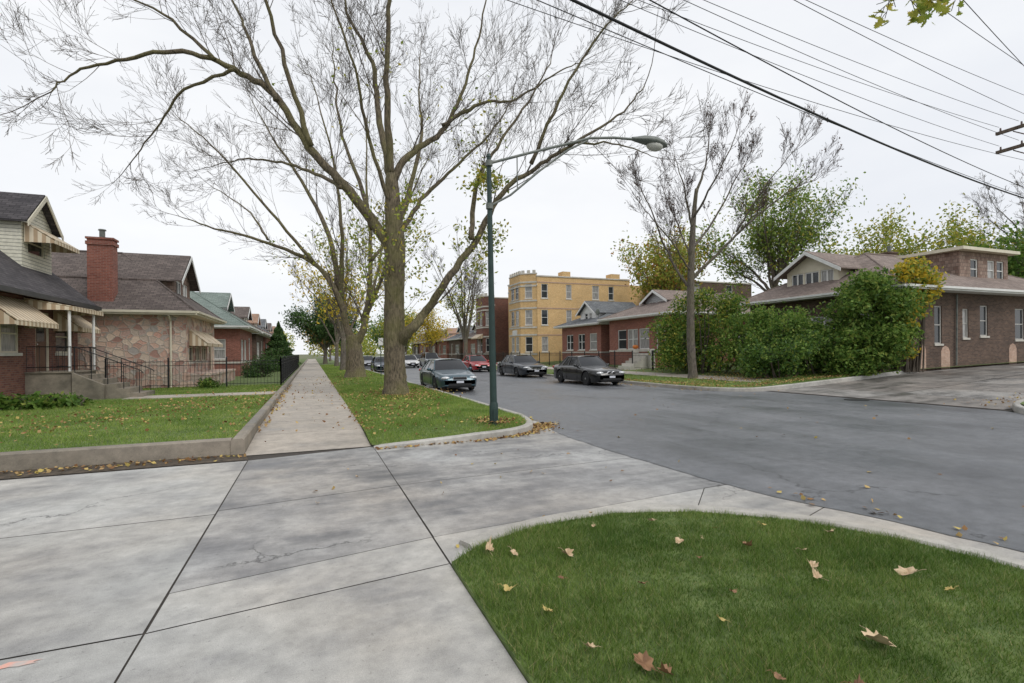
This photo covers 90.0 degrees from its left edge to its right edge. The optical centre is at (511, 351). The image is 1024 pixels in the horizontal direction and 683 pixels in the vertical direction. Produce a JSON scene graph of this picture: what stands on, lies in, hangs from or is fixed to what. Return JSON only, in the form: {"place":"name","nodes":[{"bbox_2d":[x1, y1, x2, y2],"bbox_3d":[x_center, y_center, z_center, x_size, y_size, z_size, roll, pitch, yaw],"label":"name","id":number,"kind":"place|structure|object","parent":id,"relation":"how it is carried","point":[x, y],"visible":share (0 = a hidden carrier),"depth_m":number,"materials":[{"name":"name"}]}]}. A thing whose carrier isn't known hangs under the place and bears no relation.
{"place":"outdoors","nodes":[
{"label":"outdoors","id":0,"kind":"place"},
{"bbox_2d":[0,453,247,478],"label":"soil strip","id":1,"kind":"object","parent":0,"point":[132,465],"visible":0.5,"depth_m":8.04,"materials":[{"name":"brown soil"}]},
{"bbox_2d":[0,359,306,451],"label":"lawn","id":2,"kind":"structure","parent":0,"point":[260,380],"depth_m":11.67,"materials":[{"name":"green plant"}]},
{"bbox_2d":[2,393,44,410],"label":"garden plant","id":3,"kind":"object","parent":2,"relation":"on","point":[18,403],"visible":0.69,"depth_m":14.58,"materials":[{"name":"green plant"}]},
{"bbox_2d":[25,392,65,409],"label":"garden plant","id":4,"kind":"object","parent":2,"relation":"on","point":[40,402],"visible":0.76,"depth_m":14.67,"materials":[{"name":"green plant"}]},
{"bbox_2d":[54,392,93,407],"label":"garden plant","id":5,"kind":"object","parent":2,"relation":"on","point":[71,400],"visible":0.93,"depth_m":15.13,"materials":[{"name":"green plant"}]},
{"bbox_2d":[0,191,154,399],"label":"brick house","id":6,"kind":"structure","parent":2,"relation":"on","point":[43,323],"depth_m":18.33,"materials":[{"name":"brown brick"}]},
{"bbox_2d":[0,314,22,355],"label":"window","id":7,"kind":"structure","parent":6,"relation":"in","point":[8,332],"depth_m":16.48,"materials":[{"name":"white glass"}]},
{"bbox_2d":[28,242,43,258],"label":"window","id":8,"kind":"structure","parent":6,"relation":"in","point":[34,248],"depth_m":19.71,"materials":[{"name":"grey glass"}]},
{"bbox_2d":[36,313,48,370],"bbox_3d":[-16.904,-0.328,18.359,0.120,2.150,1.000,-1,0,-21],"label":"door","id":9,"kind":"structure","parent":6,"relation":"in","point":[42,334],"depth_m":18.50,"materials":[{"name":"brown glass"}]},
{"bbox_2d":[55,331,72,355],"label":"window","id":10,"kind":"structure","parent":6,"relation":"in","point":[61,336],"depth_m":19.96,"materials":[{"name":"grey glass"}]},
{"bbox_2d":[52,229,235,387],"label":"stone house","id":11,"kind":"structure","parent":2,"relation":"on","point":[154,313],"depth_m":23.74,"materials":[{"name":"beige stone"}]},
{"bbox_2d":[104,355,298,387],"bbox_3d":[-21.176,1.047,40.733,7.070,1.490,36.790,-1,0,-21],"label":"iron fence","id":12,"kind":"object","parent":2,"relation":"on","point":[289,365],"visible":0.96,"depth_m":24.27,"materials":[{"name":"black metal"}]},
{"bbox_2d":[195,376,224,388],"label":"bush","id":13,"kind":"object","parent":2,"relation":"on","point":[207,382],"visible":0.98,"depth_m":23.28,"materials":[{"name":"green plant"}]},
{"bbox_2d":[143,383,281,395],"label":"grass","id":14,"kind":"structure","parent":2,"relation":"on","point":[221,389],"depth_m":21.97,"materials":[{"name":"green plant"}]},
{"bbox_2d":[190,291,261,375],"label":"brick house","id":15,"kind":"structure","parent":2,"relation":"on","point":[233,335],"depth_m":36.14,"materials":[{"name":"brick"}]},
{"bbox_2d":[214,339,225,360],"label":"window","id":16,"kind":"structure","parent":15,"relation":"in","point":[219,352],"depth_m":35.64,"materials":[{"name":"white glass"}]},
{"bbox_2d":[230,306,270,362],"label":"brick house","id":17,"kind":"structure","parent":2,"relation":"on","point":[244,314],"depth_m":47.37,"materials":[{"name":"brick"}]},
{"bbox_2d":[241,351,278,377],"bbox_3d":[-16.870,0.869,34.385,2.348,1.820,2.516,-1,0,-21],"label":"bush","id":18,"kind":"object","parent":2,"relation":"on","point":[262,369],"visible":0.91,"depth_m":33.95,"materials":[{"name":"green plant"}]},
{"bbox_2d":[248,314,271,354],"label":"brick house","id":19,"kind":"structure","parent":2,"relation":"on","point":[256,320],"depth_m":55.97,"materials":[{"name":"brick"}]},
{"bbox_2d":[262,349,284,371],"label":"bush","id":20,"kind":"object","parent":2,"relation":"on","point":[276,356],"visible":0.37,"depth_m":44.43,"materials":[{"name":"green plant"}]},
{"bbox_2d":[264,321,300,364],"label":"evergreen tree","id":21,"kind":"object","parent":2,"relation":"on","point":[276,340],"visible":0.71,"depth_m":54.22,"materials":[{"name":"green plant"}]},
{"bbox_2d":[124,391,276,399],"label":"path","id":22,"kind":"structure","parent":0,"point":[197,395],"depth_m":18.93,"materials":[{"name":"concrete"}]},
{"bbox_2d":[245,359,373,455],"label":"pavement","id":23,"kind":"structure","parent":0,"point":[309,437],"depth_m":12.18,"materials":[{"name":"concrete"}]},
{"bbox_2d":[316,359,526,444],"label":"lawn","id":24,"kind":"structure","parent":0,"point":[320,361],"depth_m":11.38,"materials":[{"name":"green plant"}]},
{"bbox_2d":[114,3,448,377],"bbox_3d":[-13.649,-9.667,32.633,19.018,23.174,11.983,-1,0,-21],"label":"bare tree","id":25,"kind":"object","parent":24,"relation":"on","point":[354,367],"visible":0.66,"depth_m":32.47,"materials":[{"name":"brown plant"}]},
{"bbox_2d":[278,290,360,363],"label":"leafy tree","id":26,"kind":"object","parent":24,"relation":"on","point":[302,318],"visible":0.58,"depth_m":77.94,"materials":[{"name":"green plant"}]},
{"bbox_2d":[279,252,364,365],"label":"bare tree","id":27,"kind":"object","parent":24,"relation":"on","point":[336,345],"visible":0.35,"depth_m":62.01,"materials":[{"name":"brown plant"}]},
{"bbox_2d":[278,219,383,369],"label":"bare tree","id":28,"kind":"object","parent":24,"relation":"on","point":[340,331],"visible":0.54,"depth_m":47.17,"materials":[{"name":"brown plant"}]},
{"bbox_2d":[0,0,732,395],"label":"bare tree","id":29,"kind":"object","parent":24,"relation":"on","point":[398,332],"visible":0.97,"depth_m":18.77,"materials":[{"name":"brown plant"}]},
{"bbox_2d":[320,364,413,386],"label":"grass","id":30,"kind":"structure","parent":24,"relation":"on","point":[330,370],"depth_m":32.57,"materials":[{"name":"green plant"}]},
{"bbox_2d":[486,135,667,425],"bbox_3d":[1.710,-1.866,12.185,4.870,7.056,0.380,-1,0,-21],"label":"street lamp","id":31,"kind":"object","parent":24,"relation":"on","point":[654,143],"visible":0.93,"depth_m":11.31,"materials":[{"name":"metal"}]},
{"bbox_2d":[0,425,1023,682],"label":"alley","id":32,"kind":"structure","parent":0,"point":[72,585],"depth_m":4.48,"materials":[{"name":"concrete"}]},
{"bbox_2d":[0,659,39,668],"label":"paint mark","id":33,"kind":"object","parent":32,"relation":"on","point":[14,664],"visible":1,"depth_m":2.91,"materials":[{"name":"paint"}]},
{"bbox_2d":[0,438,232,470],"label":"kerb wall","id":34,"kind":"structure","parent":32,"relation":"on","point":[51,458],"depth_m":8.24,"materials":[{"name":"concrete"}]},
{"bbox_2d":[459,505,1023,568],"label":"kerb","id":35,"kind":"structure","parent":32,"relation":"on","point":[496,532],"depth_m":5.07,"materials":[{"name":"concrete"}]},
{"bbox_2d":[0,0,1023,354],"label":"sky","id":36,"kind":"structure","parent":0,"point":[560,220],"materials":[{"name":"white"}]},
{"bbox_2d":[496,364,776,381],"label":"pavement","id":37,"kind":"structure","parent":0,"point":[676,375],"depth_m":28.36,"materials":[{"name":"concrete"}]},
{"bbox_2d":[298,354,1012,411],"bbox_3d":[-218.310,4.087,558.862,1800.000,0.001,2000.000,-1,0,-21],"label":"ground","id":38,"kind":"structure","parent":0,"point":[305,356],"depth_m":340.78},
{"bbox_2d":[231,359,307,454],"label":"kerb wall","id":39,"kind":"structure","parent":38,"relation":"on","point":[241,440],"depth_m":10.94,"materials":[{"name":"concrete"}]},
{"bbox_2d":[284,328,414,357],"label":"distant trees","id":40,"kind":"object","parent":38,"relation":"on","point":[368,347],"visible":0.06,"depth_m":182.94,"materials":[{"name":"green plant"}]},
{"bbox_2d":[331,359,532,448],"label":"kerb","id":41,"kind":"structure","parent":38,"relation":"on","point":[483,435],"depth_m":10.08,"materials":[{"name":"concrete"}]},
{"bbox_2d":[496,369,916,391],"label":"kerb","id":42,"kind":"structure","parent":38,"relation":"on","point":[808,384],"depth_m":22.25,"materials":[{"name":"concrete"}]},
{"bbox_2d":[1012,399,1023,413],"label":"kerb","id":43,"kind":"structure","parent":38,"relation":"on","point":[1017,407],"depth_m":13.56,"materials":[{"name":"concrete"}]},
{"bbox_2d":[321,356,1023,551],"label":"road","id":44,"kind":"structure","parent":0,"point":[976,461],"depth_m":9.50,"materials":[{"name":"grey asphalt"}]},
{"bbox_2d":[370,356,383,371],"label":"parked car","id":45,"kind":"object","parent":44,"relation":"on","point":[376,363],"visible":0.51,"depth_m":47.08,"materials":[{"name":"blue paint"}]},
{"bbox_2d":[405,355,419,367],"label":"parked car","id":46,"kind":"object","parent":44,"relation":"on","point":[411,361],"visible":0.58,"depth_m":58.23,"materials":[{"name":"white paint"}]},
{"bbox_2d":[420,352,438,365],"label":"parked car","id":47,"kind":"object","parent":44,"relation":"on","point":[425,357],"visible":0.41,"depth_m":64.40,"materials":[{"name":"silver metal"}]},
{"bbox_2d":[419,358,476,389],"bbox_3d":[-3.167,1.052,24.622,2.180,1.450,5.040,-1,0,-21],"label":"parked car","id":48,"kind":"object","parent":44,"relation":"on","point":[438,374],"visible":0.97,"depth_m":23.30,"materials":[{"name":"green metal"}]},
{"bbox_2d":[462,355,488,371],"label":"parked car","id":49,"kind":"object","parent":44,"relation":"on","point":[478,362],"visible":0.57,"depth_m":45.44,"materials":[{"name":"red paint"}]},
{"bbox_2d":[0,364,1023,547],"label":"leaf litter","id":50,"kind":"object","parent":44,"relation":"on","point":[544,426],"visible":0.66,"depth_m":12.83,"materials":[{"name":"brown plant"}]},
{"bbox_2d":[496,355,547,376],"bbox_3d":[0.625,0.978,36.625,2.320,1.520,5.640,-1,0,-21],"label":"parked car","id":51,"kind":"object","parent":44,"relation":"on","point":[517,366],"visible":1,"depth_m":35.49,"materials":[{"name":"grey paint"}]},
{"bbox_2d":[552,355,624,384],"bbox_3d":[4.025,0.952,27.646,2.200,1.500,5.140,-1,0,-21],"label":"parked car","id":52,"kind":"object","parent":44,"relation":"on","point":[587,369],"visible":1,"depth_m":26.73,"materials":[{"name":"black paint"}]},
{"bbox_2d":[441,359,1023,387],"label":"lawn","id":53,"kind":"structure","parent":0,"point":[684,371],"depth_m":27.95,"materials":[{"name":"green plant"}]},
{"bbox_2d":[365,308,383,347],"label":"leafy tree","id":54,"kind":"object","parent":53,"relation":"on","point":[374,338],"visible":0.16,"depth_m":120.95,"materials":[{"name":"green plant"}]},
{"bbox_2d":[371,299,423,354],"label":"leafy tree","id":55,"kind":"object","parent":53,"relation":"on","point":[406,323],"visible":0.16,"depth_m":99.07,"materials":[{"name":"green plant"}]},
{"bbox_2d":[405,306,453,351],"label":"leafy tree","id":56,"kind":"object","parent":53,"relation":"on","point":[429,326],"visible":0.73,"depth_m":78.30,"materials":[{"name":"yellow plant"}]},
{"bbox_2d":[436,328,458,357],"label":"brick house","id":57,"kind":"structure","parent":53,"relation":"on","point":[443,349],"depth_m":98.42,"materials":[{"name":"brick"}]},
{"bbox_2d":[419,217,487,357],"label":"bare tree","id":58,"kind":"object","parent":53,"relation":"on","point":[465,329],"visible":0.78,"depth_m":59.79,"materials":[{"name":"grey plant"}]},
{"bbox_2d":[445,326,473,358],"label":"brick house","id":59,"kind":"structure","parent":53,"relation":"on","point":[455,345],"depth_m":90.32,"materials":[{"name":"brick"}]},
{"bbox_2d":[458,323,476,354],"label":"brick house","id":60,"kind":"structure","parent":53,"relation":"on","point":[472,345],"depth_m":81.44,"materials":[{"name":"brick"}]},
{"bbox_2d":[471,293,508,361],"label":"brick house","id":61,"kind":"structure","parent":53,"relation":"on","point":[481,336],"depth_m":67.42,"materials":[{"name":"red brick"}]},
{"bbox_2d":[507,270,644,361],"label":"apartment building","id":62,"kind":"structure","parent":53,"relation":"on","point":[540,307],"depth_m":57.92,"materials":[{"name":"yellow brick"}]},
{"bbox_2d":[530,350,652,370],"bbox_3d":[5.652,0.633,43.808,0.090,1.440,20.590,-1,0,-21],"label":"iron fence","id":63,"kind":"object","parent":53,"relation":"on","point":[608,356],"visible":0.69,"depth_m":39.17,"materials":[{"name":"black metal"}]},
{"bbox_2d":[553,301,635,363],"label":"brick house","id":64,"kind":"structure","parent":53,"relation":"on","point":[587,332],"depth_m":48.90,"materials":[{"name":"brick"}]},
{"bbox_2d":[589,333,596,350],"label":"window","id":65,"kind":"structure","parent":64,"relation":"in","point":[593,336],"depth_m":47.01,"materials":[{"name":"white glass"}]},
{"bbox_2d":[610,216,724,301],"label":"leafy tree","id":66,"kind":"object","parent":53,"relation":"on","point":[663,277],"visible":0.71,"depth_m":51.07,"materials":[{"name":"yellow plant"}]},
{"bbox_2d":[597,289,749,369],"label":"brick house","id":67,"kind":"structure","parent":53,"relation":"on","point":[627,328],"depth_m":40.62,"materials":[{"name":"brick"}]},
{"bbox_2d":[617,330,626,350],"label":"window","id":68,"kind":"structure","parent":67,"relation":"in","point":[621,333],"depth_m":42.66,"materials":[{"name":"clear glass"}]},
{"bbox_2d":[627,329,637,349],"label":"window","id":69,"kind":"structure","parent":67,"relation":"in","point":[632,333],"depth_m":41.29,"materials":[{"name":"white glass"}]},
{"bbox_2d":[639,328,648,349],"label":"window","id":70,"kind":"structure","parent":67,"relation":"in","point":[644,343],"depth_m":39.81,"materials":[{"name":"white glass"}]},
{"bbox_2d":[651,322,715,369],"bbox_3d":[11.109,-0.469,32.328,4.247,3.434,4.741,-1,0,-21],"label":"bush","id":71,"kind":"object","parent":53,"relation":"on","point":[661,366],"visible":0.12,"depth_m":32.31,"materials":[{"name":"green plant"}]},
{"bbox_2d":[641,284,753,373],"bbox_3d":[10.803,-1.260,29.491,5.427,5.122,6.281,-1,0,-21],"label":"bush","id":72,"kind":"object","parent":53,"relation":"on","point":[673,354],"visible":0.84,"depth_m":29.59,"materials":[{"name":"green plant"}]},
{"bbox_2d":[645,281,751,297],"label":"apartment building","id":73,"kind":"structure","parent":53,"relation":"on","point":[718,288],"depth_m":61.54,"materials":[{"name":"brown brick"}]},
{"bbox_2d":[604,87,843,378],"bbox_3d":[10.831,-6.092,27.533,12.908,15.186,7.161,-1,0,-8],"label":"bare tree","id":74,"kind":"object","parent":53,"relation":"on","point":[689,283],"visible":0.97,"depth_m":26.80,"materials":[{"name":"grey plant"}]},
{"bbox_2d":[710,301,830,370],"bbox_3d":[13.959,-0.738,27.156,5.911,3.899,5.908,-1,0,-21],"label":"bush","id":75,"kind":"object","parent":53,"relation":"on","point":[762,318],"visible":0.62,"depth_m":26.66,"materials":[{"name":"green plant"}]},
{"bbox_2d":[675,160,866,293],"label":"leafy tree","id":76,"kind":"object","parent":53,"relation":"on","point":[791,239],"visible":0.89,"depth_m":44.39,"materials":[{"name":"green plant"}]},
{"bbox_2d":[730,325,830,377],"bbox_3d":[12.862,-0.002,24.831,4.474,2.606,4.746,-1,0,-21],"label":"bush","id":77,"kind":"object","parent":53,"relation":"on","point":[779,358],"visible":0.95,"depth_m":24.31,"materials":[{"name":"green plant"}]},
{"bbox_2d":[778,328,886,375],"bbox_3d":[15.111,-0.024,24.425,3.904,2.409,4.456,-1,0,-21],"label":"bush","id":78,"kind":"object","parent":53,"relation":"on","point":[827,362],"visible":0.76,"depth_m":23.70,"materials":[{"name":"green plant"}]},
{"bbox_2d":[813,266,932,373],"bbox_3d":[16.771,-1.538,24.201,4.554,5.206,4.166,-1,0,28],"label":"bush","id":79,"kind":"object","parent":53,"relation":"on","point":[860,295],"visible":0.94,"depth_m":23.35,"materials":[{"name":"green plant"}]},
{"bbox_2d":[740,245,1023,370],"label":"brick house","id":80,"kind":"structure","parent":53,"relation":"on","point":[976,319],"depth_m":27.90,"materials":[{"name":"brown brick"}]},
{"bbox_2d":[792,274,802,285],"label":"window","id":81,"kind":"structure","parent":80,"relation":"in","point":[797,279],"depth_m":30.79,"materials":[{"name":"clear glass"}]},
{"bbox_2d":[805,271,818,283],"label":"window","id":82,"kind":"structure","parent":80,"relation":"in","point":[811,277],"depth_m":29.87,"materials":[{"name":"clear glass"}]},
{"bbox_2d":[821,268,833,281],"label":"window","id":83,"kind":"structure","parent":80,"relation":"in","point":[826,275],"depth_m":29.00,"materials":[{"name":"white glass"}]},
{"bbox_2d":[934,306,943,345],"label":"window","id":84,"kind":"structure","parent":80,"relation":"in","point":[937,309],"depth_m":25.74,"materials":[{"name":"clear glass"}]},
{"bbox_2d":[962,309,969,339],"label":"window","id":85,"kind":"structure","parent":80,"relation":"in","point":[964,311],"depth_m":26.56,"materials":[{"name":"white glass"}]},
{"bbox_2d":[970,259,976,276],"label":"window","id":86,"kind":"structure","parent":80,"relation":"in","point":[973,262],"depth_m":28.84,"materials":[{"name":"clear glass"}]},
{"bbox_2d":[979,306,989,337],"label":"window","id":87,"kind":"structure","parent":80,"relation":"in","point":[983,309],"depth_m":27.13,"materials":[{"name":"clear glass"}]},
{"bbox_2d":[1015,309,1023,340],"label":"window","id":88,"kind":"structure","parent":80,"relation":"in","point":[1018,312],"depth_m":28.34,"materials":[{"name":"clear glass"}]},
{"bbox_2d":[795,194,972,255],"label":"leafy tree","id":89,"kind":"object","parent":53,"relation":"on","point":[888,230],"visible":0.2,"depth_m":49.20,"materials":[{"name":"green plant"}]},
{"bbox_2d":[889,255,949,372],"bbox_3d":[19.239,-1.819,24.265,3.426,5.588,1.546,-1,0,-21],"label":"tree","id":90,"kind":"object","parent":53,"relation":"on","point":[912,270],"visible":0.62,"depth_m":24.03,"materials":[{"name":"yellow plant"}]},
{"bbox_2d":[917,193,1023,261],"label":"leafy tree","id":91,"kind":"object","parent":53,"relation":"on","point":[971,237],"visible":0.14,"depth_m":48.93,"materials":[{"name":"green plant"}]},
{"bbox_2d":[947,211,1023,277],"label":"leafy tree","id":92,"kind":"object","parent":53,"relation":"on","point":[1016,267],"visible":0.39,"depth_m":40.36,"materials":[{"name":"green plant"}]},
{"bbox_2d":[963,166,1023,246],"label":"bare tree","id":93,"kind":"object","parent":53,"relation":"on","point":[998,210],"visible":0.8,"depth_m":47.88,"materials":[{"name":"grey plant"}]},
{"bbox_2d":[452,507,1023,682],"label":"lawn","id":94,"kind":"structure","parent":0,"point":[512,654],"depth_m":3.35,"materials":[{"name":"green plant"}]},
{"bbox_2d":[634,650,663,674],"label":"fallen leaf","id":95,"kind":"object","parent":94,"relation":"on","point":[644,660],"visible":1,"depth_m":2.75,"materials":[{"name":"brown plant"}]},
{"bbox_2d":[860,625,895,646],"bbox_3d":[2.103,1.625,2.958,0.173,0.073,0.238,15,-1,5],"label":"fallen leaf","id":96,"kind":"object","parent":94,"relation":"on","point":[877,636],"visible":1,"depth_m":2.91,"materials":[{"name":"beige plant"}]},
{"bbox_2d":[894,565,926,574],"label":"fallen leaf","id":97,"kind":"object","parent":94,"relation":"on","point":[905,571],"visible":0.97,"depth_m":3.84,"materials":[{"name":"beige plant"}]},
{"bbox_2d":[868,0,963,28],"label":"maple tree","id":98,"kind":"object","parent":94,"relation":"on","point":[925,6],"visible":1,"depth_m":6.15,"materials":[{"name":"green plant"}]},
{"bbox_2d":[770,363,1023,410],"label":"alley","id":99,"kind":"structure","parent":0,"point":[999,384],"depth_m":19.43,"materials":[{"name":"concrete"}]},
{"bbox_2d":[995,121,1023,153],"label":"utility pole","id":100,"kind":"object","parent":99,"relation":"on","point":[1021,125],"visible":1,"depth_m":21.50,"materials":[{"name":"brown wood"}]},
{"bbox_2d":[507,0,1021,159],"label":"overhead wire","id":101,"kind":"object","parent":100,"relation":"attached to","point":[745,80],"visible":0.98,"depth_m":12.31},
{"bbox_2d":[537,0,1022,195],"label":"overhead wire","id":102,"kind":"object","parent":100,"relation":"attached to","point":[728,80],"visible":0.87,"depth_m":10.30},
{"bbox_2d":[570,0,1023,198],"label":"overhead wire","id":103,"kind":"object","parent":100,"relation":"attached to","point":[697,59],"visible":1,"depth_m":10.56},
{"bbox_2d":[620,0,997,145],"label":"overhead wire","id":104,"kind":"object","parent":100,"relation":"attached to","point":[786,68],"visible":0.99,"depth_m":14.24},
{"bbox_2d":[638,0,996,126],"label":"overhead wire","id":105,"kind":"object","parent":100,"relation":"attached to","point":[804,62],"visible":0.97,"depth_m":15.50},
{"bbox_2d":[649,0,1022,186],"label":"overhead wire","id":106,"kind":"object","parent":100,"relation":"attached to","point":[810,85],"visible":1,"depth_m":11.18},
{"bbox_2d":[684,0,1016,139],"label":"overhead wire","id":107,"kind":"object","parent":100,"relation":"attached to","point":[832,66],"visible":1,"depth_m":14.13,"materials":[{"name":"grey metal"}]},
{"bbox_2d":[704,0,1017,120],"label":"overhead wire","id":108,"kind":"object","parent":100,"relation":"attached to","point":[847,58],"visible":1,"depth_m":15.23,"materials":[{"name":"grey metal"}]},
{"bbox_2d":[794,0,1023,113],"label":"overhead wire","id":109,"kind":"object","parent":100,"relation":"attached to","point":[898,53],"visible":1,"depth_m":13.75,"materials":[{"name":"grey metal"}]},
{"bbox_2d":[806,0,1022,94],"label":"overhead wire","id":110,"kind":"object","parent":100,"relation":"attached to","point":[906,45],"visible":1,"depth_m":14.81,"materials":[{"name":"grey metal"}]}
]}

